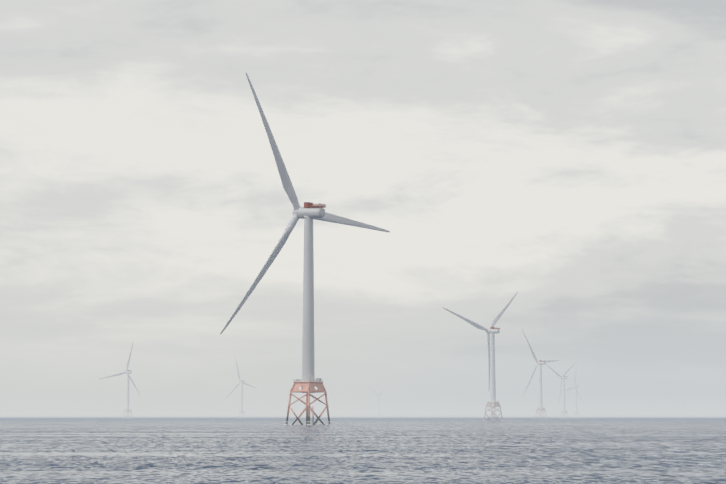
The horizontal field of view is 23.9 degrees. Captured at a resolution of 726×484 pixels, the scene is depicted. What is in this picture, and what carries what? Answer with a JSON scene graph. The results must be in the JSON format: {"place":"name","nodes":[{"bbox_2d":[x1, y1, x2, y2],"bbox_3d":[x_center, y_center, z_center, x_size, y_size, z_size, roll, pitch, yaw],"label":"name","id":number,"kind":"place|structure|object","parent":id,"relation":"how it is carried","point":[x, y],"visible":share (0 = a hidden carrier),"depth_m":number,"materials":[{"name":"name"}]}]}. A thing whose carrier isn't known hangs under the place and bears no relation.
{"place":"outdoors","nodes":[
{"label":"outdoors","id":0,"kind":"place"},
{"bbox_2d":[0,418,725,483],"bbox_3d":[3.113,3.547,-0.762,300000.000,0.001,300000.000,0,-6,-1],"label":"sea water","id":1,"kind":"structure","parent":0,"point":[362,451],"depth_m":182.60,"materials":[{"name":"grey liquid"}]},
{"bbox_2d":[100,344,139,418],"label":"wind turbine","id":2,"kind":"object","parent":1,"relation":"in","point":[127,372],"visible":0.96,"depth_m":3860.21,"materials":[{"name":"paint"}]},
{"bbox_2d":[224,358,256,418],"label":"wind turbine","id":3,"kind":"object","parent":1,"relation":"in","point":[242,382],"visible":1,"depth_m":4937.00,"materials":[{"name":"paint"}]},
{"bbox_2d":[220,73,389,424],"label":"wind turbine","id":4,"kind":"object","parent":1,"relation":"in","point":[308,212],"visible":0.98,"depth_m":847.38,"materials":[{"name":"white paint"}]},
{"bbox_2d":[373,388,386,417],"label":"wind turbine","id":5,"kind":"object","parent":1,"relation":"in","point":[379,395],"visible":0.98,"depth_m":7816.94,"materials":[{"name":"white paint"}]},
{"bbox_2d":[444,292,517,420],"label":"wind turbine","id":6,"kind":"object","parent":1,"relation":"on","point":[492,402],"visible":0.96,"depth_m":2015.19,"materials":[{"name":"paint"}]},
{"bbox_2d":[522,330,558,418],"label":"wind turbine","id":7,"kind":"object","parent":1,"relation":"on","point":[540,408],"visible":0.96,"depth_m":3201.97,"materials":[{"name":"paint"}]},
{"bbox_2d":[546,363,574,418],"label":"wind turbine","id":8,"kind":"object","parent":1,"relation":"on","point":[563,377],"visible":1,"depth_m":4381.52,"materials":[{"name":"paint"}]},
{"bbox_2d":[561,373,580,418],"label":"wind turbine","id":9,"kind":"object","parent":1,"relation":"on","point":[576,391],"visible":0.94,"depth_m":5667.62,"materials":[{"name":"paint"}]},
{"bbox_2d":[0,0,725,417],"label":"sky","id":10,"kind":"structure","parent":0,"point":[568,157],"materials":[{"name":"grey"}]}
]}

